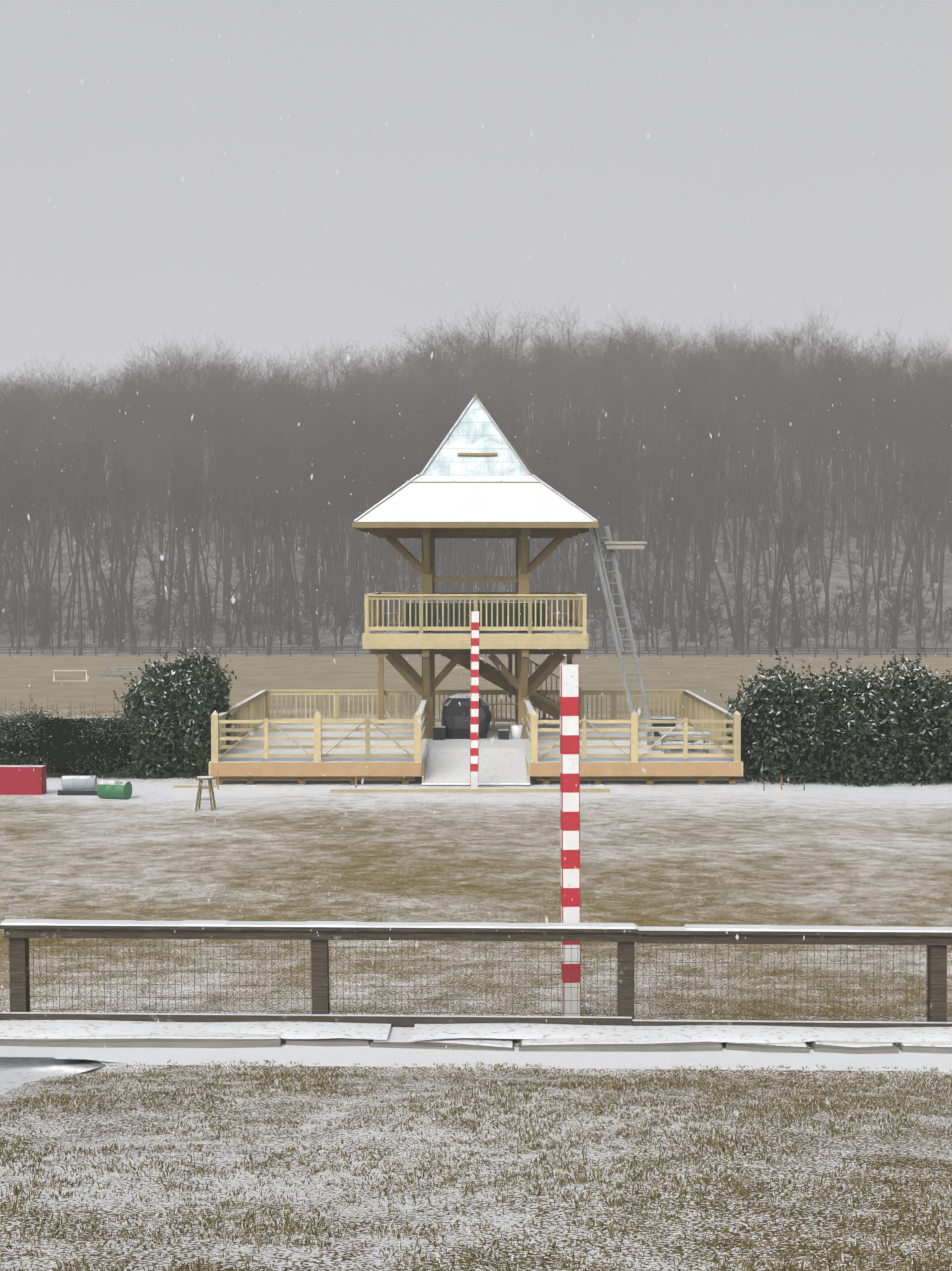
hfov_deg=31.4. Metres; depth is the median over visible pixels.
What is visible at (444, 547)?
tree
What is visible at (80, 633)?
tree
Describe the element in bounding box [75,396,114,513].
tree
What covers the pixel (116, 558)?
tree
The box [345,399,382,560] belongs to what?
tree
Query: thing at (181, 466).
tree
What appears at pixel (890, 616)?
tree
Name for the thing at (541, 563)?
tree
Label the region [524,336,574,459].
tree
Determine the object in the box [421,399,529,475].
roof top
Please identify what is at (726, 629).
tree
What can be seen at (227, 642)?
tree
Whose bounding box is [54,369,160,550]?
tree
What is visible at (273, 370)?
tree
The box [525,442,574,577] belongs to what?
tree
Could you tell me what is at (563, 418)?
tree
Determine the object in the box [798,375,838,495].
tree
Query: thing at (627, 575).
tree
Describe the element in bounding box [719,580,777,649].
tree
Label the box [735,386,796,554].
tree
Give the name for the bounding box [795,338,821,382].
tree
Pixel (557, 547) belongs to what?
tree
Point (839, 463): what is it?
tree
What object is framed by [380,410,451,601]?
tree
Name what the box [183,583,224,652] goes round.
tree
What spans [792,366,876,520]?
tree
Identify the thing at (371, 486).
tree
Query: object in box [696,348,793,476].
tree
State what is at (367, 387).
tree
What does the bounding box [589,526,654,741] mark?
ladder
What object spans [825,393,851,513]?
tree
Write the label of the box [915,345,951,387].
tree
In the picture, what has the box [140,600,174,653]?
tree
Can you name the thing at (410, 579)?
tree
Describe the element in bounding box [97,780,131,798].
green barrel
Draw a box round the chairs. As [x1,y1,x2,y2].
[384,600,568,631]
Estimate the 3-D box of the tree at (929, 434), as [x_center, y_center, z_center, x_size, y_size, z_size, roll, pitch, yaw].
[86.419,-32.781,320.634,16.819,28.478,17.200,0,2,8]
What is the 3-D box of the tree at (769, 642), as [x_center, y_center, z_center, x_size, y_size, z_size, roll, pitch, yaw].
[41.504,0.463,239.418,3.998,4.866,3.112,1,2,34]
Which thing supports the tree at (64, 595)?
on the ground at (716, 861)
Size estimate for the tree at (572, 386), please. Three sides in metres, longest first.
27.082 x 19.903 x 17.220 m
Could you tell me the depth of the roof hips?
40.78 m
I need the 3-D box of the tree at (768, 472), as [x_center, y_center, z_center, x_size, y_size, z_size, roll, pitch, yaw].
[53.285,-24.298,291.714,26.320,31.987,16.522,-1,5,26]
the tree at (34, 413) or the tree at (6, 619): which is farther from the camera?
the tree at (34, 413)
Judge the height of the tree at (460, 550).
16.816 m
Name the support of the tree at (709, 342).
on the ground at (716, 861)
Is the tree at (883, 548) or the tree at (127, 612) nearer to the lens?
the tree at (127, 612)
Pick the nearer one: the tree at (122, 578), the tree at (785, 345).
the tree at (122, 578)
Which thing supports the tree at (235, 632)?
on the ground at (716, 861)
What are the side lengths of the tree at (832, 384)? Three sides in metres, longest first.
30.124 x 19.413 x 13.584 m
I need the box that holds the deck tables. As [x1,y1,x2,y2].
[645,727,713,753]
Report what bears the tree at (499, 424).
on the ground at (716, 861)
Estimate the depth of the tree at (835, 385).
324.72 m
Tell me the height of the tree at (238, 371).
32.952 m
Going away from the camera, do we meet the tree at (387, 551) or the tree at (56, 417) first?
the tree at (387, 551)
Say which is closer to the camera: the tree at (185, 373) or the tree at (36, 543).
the tree at (36, 543)
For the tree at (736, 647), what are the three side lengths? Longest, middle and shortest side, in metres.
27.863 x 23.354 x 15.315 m
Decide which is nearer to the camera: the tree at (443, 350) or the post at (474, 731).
the post at (474, 731)
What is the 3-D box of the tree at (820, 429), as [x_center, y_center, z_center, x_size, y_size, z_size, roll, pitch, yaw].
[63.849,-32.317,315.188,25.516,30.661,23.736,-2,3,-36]
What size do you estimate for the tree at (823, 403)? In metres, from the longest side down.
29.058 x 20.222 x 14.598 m
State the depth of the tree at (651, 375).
369.25 m
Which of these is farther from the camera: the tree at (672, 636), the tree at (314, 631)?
the tree at (314, 631)
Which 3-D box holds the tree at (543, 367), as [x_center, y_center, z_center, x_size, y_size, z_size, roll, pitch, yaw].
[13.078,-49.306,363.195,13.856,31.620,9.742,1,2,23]
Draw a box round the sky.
[0,0,951,506]
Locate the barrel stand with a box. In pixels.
[57,788,97,795]
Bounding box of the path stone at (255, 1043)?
[0,1038,951,1053]
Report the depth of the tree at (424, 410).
313.67 m
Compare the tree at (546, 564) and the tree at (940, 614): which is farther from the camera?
the tree at (546, 564)
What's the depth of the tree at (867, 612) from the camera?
247.69 m
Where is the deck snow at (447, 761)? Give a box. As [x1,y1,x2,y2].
[219,631,732,784]
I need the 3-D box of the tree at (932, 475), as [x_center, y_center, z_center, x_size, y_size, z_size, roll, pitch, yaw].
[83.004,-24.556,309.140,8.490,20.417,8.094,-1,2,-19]
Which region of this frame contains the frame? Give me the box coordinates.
[763,775,804,790]
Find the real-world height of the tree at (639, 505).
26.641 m
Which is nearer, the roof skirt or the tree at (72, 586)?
the roof skirt
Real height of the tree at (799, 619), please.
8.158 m
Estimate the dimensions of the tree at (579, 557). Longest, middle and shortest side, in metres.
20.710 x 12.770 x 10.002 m
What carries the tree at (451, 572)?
on the ground at (716, 861)
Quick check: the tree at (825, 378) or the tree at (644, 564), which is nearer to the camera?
the tree at (644, 564)
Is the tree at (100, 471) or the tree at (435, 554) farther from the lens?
the tree at (100, 471)
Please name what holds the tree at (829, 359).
on the ground at (716, 861)
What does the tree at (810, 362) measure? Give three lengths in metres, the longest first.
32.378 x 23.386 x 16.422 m
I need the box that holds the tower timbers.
[216,528,735,784]
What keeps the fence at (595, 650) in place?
on the ground at (716, 861)
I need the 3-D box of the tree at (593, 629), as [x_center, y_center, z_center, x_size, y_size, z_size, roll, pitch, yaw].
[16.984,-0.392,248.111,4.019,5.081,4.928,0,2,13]
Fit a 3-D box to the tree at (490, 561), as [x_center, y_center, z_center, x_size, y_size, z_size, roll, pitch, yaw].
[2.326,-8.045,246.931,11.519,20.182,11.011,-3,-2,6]
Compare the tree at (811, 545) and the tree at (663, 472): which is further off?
the tree at (811, 545)
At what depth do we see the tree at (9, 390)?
408.33 m
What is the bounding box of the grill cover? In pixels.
[441,693,491,738]
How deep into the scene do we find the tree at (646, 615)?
239.45 m
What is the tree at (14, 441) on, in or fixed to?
on the ground at (716, 861)
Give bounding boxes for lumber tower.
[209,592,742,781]
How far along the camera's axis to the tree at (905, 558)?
246.60 m
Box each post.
[470,611,479,787]
[560,664,580,1015]
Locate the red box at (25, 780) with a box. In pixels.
[0,765,46,794]
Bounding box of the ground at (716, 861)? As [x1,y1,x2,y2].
[0,459,951,1270]
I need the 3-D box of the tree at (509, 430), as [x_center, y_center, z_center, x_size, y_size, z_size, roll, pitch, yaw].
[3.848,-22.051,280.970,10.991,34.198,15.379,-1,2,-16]
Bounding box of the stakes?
[217,771,781,789]
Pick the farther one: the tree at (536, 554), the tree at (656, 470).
the tree at (656, 470)
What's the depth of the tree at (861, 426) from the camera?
343.14 m
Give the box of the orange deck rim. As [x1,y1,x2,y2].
[210,762,740,775]
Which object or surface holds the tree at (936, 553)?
on the ground at (716, 861)
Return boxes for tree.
[0,357,86,516]
[0,369,41,480]
[0,370,50,508]
[0,372,51,511]
[0,374,58,466]
[0,384,62,515]
[0,387,43,596]
[0,395,56,531]
[0,397,66,579]
[0,399,76,536]
[0,400,33,581]
[0,418,68,587]
[0,419,59,546]
[0,426,111,626]
[0,436,56,541]
[0,439,61,560]
[0,444,54,629]
[0,446,53,549]
[0,452,64,571]
[0,460,44,608]
[0,473,52,615]
[0,476,26,582]
[0,485,40,636]
[0,485,41,583]
[0,489,46,618]
[0,490,39,621]
[0,502,37,626]
[0,507,45,648]
[0,527,59,653]
[0,583,8,632]
[0,586,29,648]
[0,607,26,646]
[0,612,11,643]
[1,360,67,520]
[1,378,59,468]
[1,457,83,613]
[1,466,69,630]
[3,429,73,646]
[3,458,77,587]
[4,364,52,468]
[4,388,79,535]
[5,601,41,648]
[6,481,80,632]
[7,513,55,606]
[17,503,59,602]
[18,394,77,518]
[18,465,87,612]
[19,594,60,653]
[20,374,46,515]
[20,392,92,497]
[21,363,113,516]
[21,457,72,571]
[22,425,132,629]
[23,422,149,616]
[25,352,111,486]
[25,463,100,646]
[26,383,85,521]
[26,451,150,648]
[27,441,82,572]
[27,477,64,586]
[27,493,107,648]
[27,521,70,648]
[28,356,64,488]
[28,619,44,648]
[29,429,120,640]
[29,586,73,646]
[29,587,69,648]
[35,432,90,556]
[35,508,117,654]
[43,364,108,525]
[44,370,137,536]
[47,390,80,499]
[47,490,111,642]
[48,371,84,491]
[50,476,139,644]
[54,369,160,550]
[55,474,110,630]
[56,370,111,486]
[56,615,77,648]
[61,444,139,641]
[67,376,110,515]
[69,409,173,546]
[70,619,86,641]
[71,404,111,501]
[71,615,97,650]
[72,518,156,641]
[73,450,183,639]
[74,360,139,534]
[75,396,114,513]
[77,421,106,519]
[80,485,159,651]
[80,494,135,619]
[81,336,181,498]
[81,383,134,529]
[81,472,168,642]
[81,589,118,646]
[82,602,116,651]
[84,517,157,640]
[85,433,116,525]
[86,362,193,499]
[87,366,168,422]
[89,368,157,493]
[90,362,165,394]
[93,365,154,509]
[94,366,156,514]
[95,463,181,589]
[98,612,116,651]
[99,338,153,486]
[99,350,164,457]
[99,461,190,611]
[99,541,162,654]
[102,346,182,524]
[102,513,134,619]
[105,463,151,607]
[106,361,170,394]
[107,620,127,650]
[109,443,155,558]
[109,606,132,651]
[111,592,153,651]
[112,474,172,605]
[119,346,190,388]
[119,373,260,531]
[120,446,234,636]
[125,623,142,653]
[126,484,220,655]
[128,431,218,601]
[130,351,177,441]
[130,438,228,588]
[131,390,218,581]
[131,462,244,646]
[132,435,253,644]
[132,548,184,645]
[133,360,181,501]
[133,511,190,610]
[135,487,192,623]
[136,454,225,646]
[138,350,204,454]
[139,344,226,486]
[139,364,223,497]
[140,354,239,451]
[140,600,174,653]
[141,331,215,461]
[141,346,208,444]
[141,586,176,648]
[148,617,171,642]
[149,479,225,642]
[152,580,193,652]
[154,349,250,464]
[154,394,303,578]
[155,433,220,579]
[155,440,202,557]
[155,448,223,590]
[156,424,206,533]
[156,484,227,646]
[156,487,191,614]
[161,407,239,576]
[162,390,238,544]
[163,382,223,473]
[165,380,195,480]
[165,445,301,630]
[165,477,212,586]
[170,393,222,470]
[170,614,189,653]
[171,336,220,457]
[173,488,266,646]
[176,364,268,509]
[178,354,220,436]
[178,405,261,551]
[178,414,274,551]
[178,501,260,634]
[179,491,222,615]
[181,443,257,614]
[181,485,249,629]
[182,376,213,497]
[182,414,221,490]
[183,393,276,608]
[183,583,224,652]
[184,370,227,476]
[184,613,201,653]
[186,371,251,576]
[187,348,270,401]
[187,349,247,487]
[187,351,277,502]
[188,354,269,395]
[190,351,258,494]
[190,441,262,615]
[191,417,270,616]
[191,434,265,557]
[191,439,280,585]
[192,602,215,653]
[193,333,241,487]
[193,588,228,653]
[194,451,240,581]
[197,348,267,397]
[197,401,238,518]
[198,370,265,510]
[198,429,290,562]
[205,360,254,473]
[205,470,262,607]
[206,350,269,416]
[208,402,261,568]
[209,423,292,593]
[213,472,347,644]
[214,445,257,565]
[214,452,262,575]
[215,361,274,491]
[216,479,303,645]
[217,583,261,649]
[217,597,245,651]
[218,524,289,623]
[219,470,275,643]
[222,478,341,645]
[223,417,295,629]
[224,362,294,484]
[226,364,303,494]
[231,470,274,598]
[232,373,277,498]
[234,349,303,489]
[237,363,311,484]
[237,587,273,652]
[237,611,260,648]
[238,441,351,622]
[239,353,303,475]
[240,582,294,649]
[241,476,272,595]
[241,590,308,654]
[242,434,344,608]
[244,350,346,509]
[244,374,326,428]
[247,418,367,592]
[247,517,319,654]
[251,482,336,643]
[254,382,324,497]
[255,580,303,651]
[257,350,321,428]
[259,482,311,610]
[261,361,306,435]
[262,365,346,509]
[263,473,325,611]
[267,499,327,616]
[270,360,333,400]
[273,468,317,603]
[274,384,337,537]
[274,429,390,609]
[275,443,380,617]
[276,397,334,547]
[276,611,299,648]
[280,374,344,461]
[280,413,336,548]
[283,338,365,397]
[284,340,374,416]
[284,352,338,516]
[284,415,353,551]
[285,584,333,652]
[288,440,376,626]
[289,476,365,615]
[289,615,312,649]
[290,376,372,516]
[290,484,373,624]
[292,455,348,600]
[295,406,391,620]
[297,434,425,591]
[297,478,367,627]
[298,358,379,404]
[298,494,352,626]
[300,611,330,652]
[303,398,353,530]
[305,387,366,508]
[305,438,348,557]
[306,376,351,419]
[306,481,366,643]
[310,446,386,611]
[311,358,407,424]
[318,355,410,394]
[319,457,385,601]
[319,587,356,649]
[321,592,363,649]
[324,433,405,590]
[327,344,393,402]
[327,467,395,590]
[328,378,412,525]
[331,447,426,592]
[332,591,403,649]
[335,348,374,426]
[335,360,361,397]
[335,407,405,624]
[340,366,395,479]
[340,606,364,649]
[341,455,408,617]
[343,349,413,389]
[343,393,405,545]
[344,435,394,584]
[344,442,418,601]
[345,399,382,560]
[345,536,413,620]
[347,365,382,428]
[350,480,409,617]
[351,336,428,410]
[351,359,400,409]
[351,432,430,624]
[352,408,409,463]
[352,580,397,627]
[353,533,403,609]
[354,362,387,396]
[358,363,385,388]
[358,438,443,601]
[358,464,418,619]
[360,351,411,410]
[360,465,421,590]
[360,538,421,601]
[362,367,425,433]
[364,345,439,414]
[365,348,436,428]
[366,460,399,601]
[371,408,448,576]
[377,324,500,431]
[379,336,457,385]
[379,427,412,553]
[379,538,421,626]
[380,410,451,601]
[380,601,403,626]
[384,397,531,601]
[384,444,427,483]
[386,328,492,392]
[387,439,442,560]
[388,335,467,440]
[390,435,445,590]
[394,338,465,373]
[400,343,451,389]
[400,413,450,574]
[401,354,465,398]
[401,371,446,560]
[401,538,452,591]
[401,538,497,600]
[402,351,506,563]
[402,538,440,562]
[408,321,473,412]
[413,322,485,440]
[414,332,524,395]
[414,401,497,584]
[415,405,455,555]
[416,311,500,405]
[416,349,457,413]
[416,386,480,439]
[416,408,514,584]
[418,456,480,570]
[419,372,471,586]
[419,389,509,570]
[419,438,439,569]
[423,377,475,574]
[428,330,527,402]
[428,436,512,591]
[429,384,534,563]
[430,390,508,557]
[435,538,461,555]
[436,447,487,591]
[436,538,451,591]
[440,396,553,554]
[440,538,456,591]
[442,330,504,399]
[442,538,485,601]
[444,538,452,600]
[446,372,480,405]
[447,356,484,425]
[447,370,515,539]
[448,538,458,591]
[450,293,539,407]
[452,316,479,361]
[452,327,513,396]
[452,538,470,591]
[452,538,485,600]
[454,334,511,393]
[454,538,480,601]
[457,539,469,601]
[459,538,512,601]
[461,343,538,398]
[462,377,533,540]
[462,392,519,548]
[463,538,484,584]
[464,294,552,400]
[466,333,523,416]
[466,348,547,453]
[467,377,578,573]
[470,538,490,601]
[470,538,500,591]
[473,333,532,393]
[477,319,563,448]
[480,330,528,436]
[482,402,525,575]
[484,374,562,542]
[486,329,529,365]
[486,353,558,459]
[487,357,545,439]
[487,418,569,591]
[491,400,534,449]
[492,384,544,452]
[493,396,550,464]
[496,402,567,562]
[498,428,532,565]
[501,346,563,429]
[501,363,557,468]
[503,399,594,589]
[503,475,530,601]
[504,390,606,505]
[507,538,510,601]
[508,342,569,412]
[509,339,567,464]
[510,538,562,587]
[511,370,540,434]
[511,437,537,601]
[513,327,593,455]
[513,538,567,591]
[514,580,535,601]
[515,412,558,458]
[515,437,545,539]
[517,373,562,461]
[518,331,562,436]
[518,392,587,496]
[520,439,580,591]
[521,316,566,363]
[522,439,619,591]
[523,348,573,394]
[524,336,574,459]
[524,444,555,608]
[525,323,579,416]
[525,335,593,430]
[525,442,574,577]
[525,442,587,601]
[526,456,574,571]
[528,300,620,436]
[528,329,589,419]
[530,372,572,448]
[530,479,577,615]
[531,344,615,430]
[532,421,642,596]
[533,326,599,441]
[535,361,607,477]
[535,538,571,591]
[536,411,652,617]
[536,600,569,626]
[537,385,581,450]
[538,456,631,649]
[541,531,589,626]
[543,396,600,481]
[543,457,590,626]
[543,480,600,591]
[545,478,554,578]
[546,334,600,418]
[550,476,592,626]
[551,340,591,430]
[552,345,599,457]
[556,480,590,592]
[557,339,594,423]
[560,450,630,604]
[560,452,660,612]
[560,491,573,589]
[561,465,628,532]
[561,479,613,593]
[562,492,597,591]
[564,321,694,439]
[564,457,621,618]
[566,444,652,602]
[570,327,634,389]
[571,306,668,454]
[572,437,669,600]
[574,308,682,421]
[575,391,640,567]
[575,552,632,652]
[577,477,641,633]
[578,483,640,602]
[582,485,645,603]
[584,325,658,370]
[584,393,717,566]
[587,582,620,646]
[587,616,602,646]
[587,616,603,649]
[588,349,652,460]
[592,379,665,476]
[594,449,630,581]
[598,316,667,461]
[598,502,663,616]
[600,587,644,654]
[603,325,681,465]
[606,474,691,608]
[607,606,629,638]
[612,339,665,426]
[613,337,651,449]
[613,433,775,626]
[613,477,685,617]
[614,317,649,414]
[614,497,678,646]
[616,350,677,479]
[617,429,691,567]
[617,441,658,588]
[618,318,692,442]
[618,433,709,626]
[619,325,703,444]
[619,584,663,652]
[620,334,671,438]
[621,411,741,600]
[622,511,692,649]
[623,348,687,433]
[624,613,640,639]
[625,419,679,559]
[625,444,683,612]
[625,472,737,628]
[626,345,675,463]
[627,617,644,648]
[628,385,690,476]
[629,441,693,588]
[630,464,736,641]
[631,492,725,651]
[633,497,679,642]
[635,315,757,481]
[636,482,705,612]
[636,586,682,654]
[639,462,674,587]
[642,323,713,462]
[644,334,730,520]
[646,424,733,613]
[647,460,778,649]
[655,330,701,387]
[656,332,684,412]
[659,388,749,582]
[659,473,699,621]
[659,489,748,644]
[660,585,723,654]
[660,596,718,651]
[663,328,746,452]
[663,623,683,654]
[665,616,684,649]
[666,326,697,434]
[670,433,728,625]
[672,317,765,450]
[674,519,732,624]
[674,581,732,652]
[675,353,736,400]
[677,433,804,599]
[678,455,734,614]
[679,344,721,473]
[679,501,720,581]
[681,338,739,409]
[681,343,728,412]
[682,450,734,592]
[683,485,726,610]
[686,420,795,643]
[686,465,783,628]
[689,471,776,646]
[690,464,741,603]
[691,495,729,579]
[692,319,726,369]
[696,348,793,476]
[697,609,728,652]
[700,309,746,406]
[704,334,753,451]
[704,468,767,596]
[706,335,775,481]
[706,401,839,587]
[706,606,731,651]
[708,414,771,538]
[709,327,798,462]
[712,331,806,486]
[712,430,763,557]
[714,614,742,652]
[716,431,785,560]
[717,375,836,549]
[717,521,774,612]
[717,531,788,654]
[718,318,767,459]
[719,448,849,646]
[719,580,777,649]
[720,332,784,450]
[721,453,792,561]
[722,342,772,389]
[723,471,751,565]
[725,325,772,469]
[725,358,801,512]
[726,485,834,647]
[727,486,780,597]
[727,597,764,654]
[729,531,773,622]
[731,342,810,481]
[733,341,799,489]
[734,398,810,512]
[734,506,824,644]
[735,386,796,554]
[735,477,845,646]
[736,605,781,652]
[738,326,806,448]
[740,373,783,514]
[741,372,779,499]
[741,392,789,487]
[742,354,806,424]
[742,586,805,652]
[745,331,803,445]
[745,372,832,532]
[746,435,794,578]
[748,383,830,553]
[748,444,843,568]
[748,516,802,647]
[749,415,808,507]
[749,442,779,534]
[751,399,834,499]
[753,331,804,450]
[753,341,849,486]
[754,329,791,386]
[755,323,809,411]
[755,373,797,511]
[756,366,824,495]
[756,429,784,483]
[756,434,876,570]
[757,376,886,543]
[757,622,782,652]
[759,452,787,553]
[760,314,829,459]
[761,346,874,519]
[763,379,807,507]
[764,355,867,478]
[765,471,820,641]
[766,585,798,651]
[767,480,877,647]
[768,586,827,652]
[769,375,807,472]
[769,435,838,592]
[771,422,824,507]
[771,599,814,652]
[772,373,809,511]
[772,465,858,618]
[772,500,835,616]
[773,385,861,557]
[773,416,809,505]
[774,304,837,471]
[775,345,826,456]
[775,435,822,525]
[776,478,811,573]
[777,382,830,561]
[778,406,857,548]
[780,337,835,382]
[781,371,834,490]
[783,401,866,582]
[783,514,818,614]
[783,616,810,651]
[784,342,846,467]
[785,376,900,535]
[787,353,867,467]
[788,464,850,582]
[789,340,854,376]
[789,386,873,578]
[789,410,831,536]
[791,401,873,555]
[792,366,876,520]
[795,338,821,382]
[795,581,840,652]
[796,327,873,372]
[796,339,926,498]
[797,359,840,494]
[797,425,880,606]
[798,320,852,368]
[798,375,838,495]
[803,412,951,618]
[803,617,828,647]
[804,350,855,463]
[805,335,900,501]
[805,344,902,537]
[805,354,863,531]
[808,332,863,473]
[808,337,860,524]
[811,406,841,489]
[813,324,854,467]
[813,409,869,531]
[819,343,919,516]
[820,591,869,651]
[825,341,894,487]
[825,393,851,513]
[825,401,866,522]
[827,512,903,655]
[828,473,895,599]
[828,584,860,647]
[830,595,869,649]
[831,400,932,568]
[835,346,875,381]
[838,473,928,647]
[843,510,893,609]
[844,448,951,647]
[845,344,901,504]
[847,586,885,635]
[848,610,870,651]
[849,328,908,518]
[851,446,904,552]
[852,331,947,461]
[852,354,910,481]
[852,382,948,577]
[853,372,892,497]
[854,343,902,463]
[855,475,912,601]
[856,580,912,647]
[857,483,895,569]
[858,316,931,468]
[860,404,915,518]
[860,437,914,567]
[862,350,951,521]
[864,346,915,496]
[866,350,923,448]
[866,451,951,576]
[868,466,923,586]
[869,400,947,567]
[871,591,913,652]
[872,351,915,433]
[874,612,897,651]
[876,602,909,647]
[877,477,951,651]
[880,446,951,622]
[881,439,951,606]
[883,394,931,538]
[884,376,951,480]
[884,381,951,543]
[884,414,932,499]
[884,431,904,493]
[884,436,939,526]
[886,396,946,571]
[888,399,909,522]
[889,498,951,627]
[891,361,937,490]
[895,392,951,527]
[896,341,951,534]
[898,332,948,381]
[899,340,948,387]
[899,503,931,594]
[899,582,939,652]
[900,361,939,483]
[901,374,951,550]
[901,419,951,582]
[901,461,951,641]
[903,394,947,531]
[904,331,950,380]
[904,355,951,387]
[904,366,951,548]
[905,365,951,492]
[906,366,951,515]
[906,476,948,543]
[907,347,944,455]
[909,450,949,554]
[909,471,951,547]
[912,439,951,575]
[914,333,950,374]
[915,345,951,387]
[915,607,933,651]
[919,446,951,600]
[926,606,951,650]
[927,620,949,650]
[941,603,951,631]
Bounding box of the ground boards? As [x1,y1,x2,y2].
[173,785,609,792]
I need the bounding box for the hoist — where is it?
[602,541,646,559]
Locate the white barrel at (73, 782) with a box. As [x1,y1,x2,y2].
[61,775,96,789]
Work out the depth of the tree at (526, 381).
377.63 m
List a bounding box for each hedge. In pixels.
[0,696,147,778]
[716,647,951,786]
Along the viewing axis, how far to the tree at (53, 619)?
250.85 m
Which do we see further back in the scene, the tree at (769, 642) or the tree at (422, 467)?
the tree at (422, 467)
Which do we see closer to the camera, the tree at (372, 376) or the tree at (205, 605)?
the tree at (205, 605)
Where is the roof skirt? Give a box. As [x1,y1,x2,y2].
[354,476,596,521]
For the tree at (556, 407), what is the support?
on the ground at (716, 861)
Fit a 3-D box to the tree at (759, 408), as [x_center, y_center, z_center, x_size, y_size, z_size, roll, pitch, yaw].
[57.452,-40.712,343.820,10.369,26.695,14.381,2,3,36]
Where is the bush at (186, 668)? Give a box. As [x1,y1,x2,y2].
[113,642,236,778]
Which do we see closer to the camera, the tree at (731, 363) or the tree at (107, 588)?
the tree at (107, 588)
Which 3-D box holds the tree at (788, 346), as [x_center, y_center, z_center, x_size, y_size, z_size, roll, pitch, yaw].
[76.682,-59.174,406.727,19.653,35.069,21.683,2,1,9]
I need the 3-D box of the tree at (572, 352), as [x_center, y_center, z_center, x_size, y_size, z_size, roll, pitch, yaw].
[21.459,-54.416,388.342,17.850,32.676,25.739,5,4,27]
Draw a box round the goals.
[53,655,566,681]
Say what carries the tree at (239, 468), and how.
on the ground at (716, 861)
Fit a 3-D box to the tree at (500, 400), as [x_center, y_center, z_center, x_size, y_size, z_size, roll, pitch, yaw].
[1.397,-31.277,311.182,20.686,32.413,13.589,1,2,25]
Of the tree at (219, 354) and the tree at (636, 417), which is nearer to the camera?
the tree at (636, 417)
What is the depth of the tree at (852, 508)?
319.47 m
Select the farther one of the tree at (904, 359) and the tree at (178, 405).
the tree at (904, 359)
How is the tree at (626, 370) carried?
on the ground at (716, 861)
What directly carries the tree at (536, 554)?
on the ground at (716, 861)
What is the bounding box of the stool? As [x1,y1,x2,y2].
[195,776,215,810]
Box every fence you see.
[0,647,951,657]
[0,924,951,1027]
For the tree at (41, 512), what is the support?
on the ground at (716, 861)
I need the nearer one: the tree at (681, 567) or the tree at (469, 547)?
the tree at (681, 567)
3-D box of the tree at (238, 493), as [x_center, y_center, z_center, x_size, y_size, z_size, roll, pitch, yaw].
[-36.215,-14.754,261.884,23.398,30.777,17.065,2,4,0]
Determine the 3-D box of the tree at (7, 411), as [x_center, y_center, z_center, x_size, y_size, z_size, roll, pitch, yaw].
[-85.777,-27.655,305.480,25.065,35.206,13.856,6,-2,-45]
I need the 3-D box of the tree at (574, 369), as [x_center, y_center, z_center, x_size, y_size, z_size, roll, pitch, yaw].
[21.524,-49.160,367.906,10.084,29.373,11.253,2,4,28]
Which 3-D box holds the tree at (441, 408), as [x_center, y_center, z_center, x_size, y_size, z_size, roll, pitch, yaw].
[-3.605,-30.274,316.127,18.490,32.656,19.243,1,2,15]
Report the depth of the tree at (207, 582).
263.47 m
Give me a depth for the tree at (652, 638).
250.19 m
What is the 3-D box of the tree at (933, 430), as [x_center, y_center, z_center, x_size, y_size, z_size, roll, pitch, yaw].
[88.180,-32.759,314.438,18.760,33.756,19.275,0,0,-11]
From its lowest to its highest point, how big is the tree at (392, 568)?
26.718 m
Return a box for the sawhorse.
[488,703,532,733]
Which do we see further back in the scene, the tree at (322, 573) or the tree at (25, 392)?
the tree at (25, 392)
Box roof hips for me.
[353,397,597,520]
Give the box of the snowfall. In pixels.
[0,0,951,1256]
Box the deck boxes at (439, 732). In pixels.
[433,717,676,739]
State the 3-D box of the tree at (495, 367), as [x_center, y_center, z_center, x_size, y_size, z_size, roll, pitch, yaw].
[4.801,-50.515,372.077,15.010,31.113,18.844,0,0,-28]
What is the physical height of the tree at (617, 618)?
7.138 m
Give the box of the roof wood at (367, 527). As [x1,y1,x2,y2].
[352,394,598,533]
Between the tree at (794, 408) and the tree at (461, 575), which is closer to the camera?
the tree at (461, 575)
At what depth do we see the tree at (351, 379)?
366.48 m
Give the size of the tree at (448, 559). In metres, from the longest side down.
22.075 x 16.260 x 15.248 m
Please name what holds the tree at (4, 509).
on the ground at (716, 861)
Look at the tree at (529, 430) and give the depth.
305.97 m
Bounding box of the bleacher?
[99,664,143,676]
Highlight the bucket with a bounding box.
[511,725,522,738]
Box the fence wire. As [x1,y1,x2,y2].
[30,938,951,1016]
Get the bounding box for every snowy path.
[0,1020,951,1047]
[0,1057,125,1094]
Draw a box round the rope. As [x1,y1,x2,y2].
[477,396,611,570]
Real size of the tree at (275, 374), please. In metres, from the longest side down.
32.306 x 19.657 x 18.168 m
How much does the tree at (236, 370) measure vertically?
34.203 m
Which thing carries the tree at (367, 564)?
on the ground at (716, 861)
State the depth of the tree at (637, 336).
402.19 m
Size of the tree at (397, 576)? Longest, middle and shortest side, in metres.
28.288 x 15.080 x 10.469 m
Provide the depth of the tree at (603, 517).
253.54 m
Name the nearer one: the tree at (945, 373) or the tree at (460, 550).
the tree at (460, 550)
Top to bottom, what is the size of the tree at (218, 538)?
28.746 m
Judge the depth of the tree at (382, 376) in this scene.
427.93 m

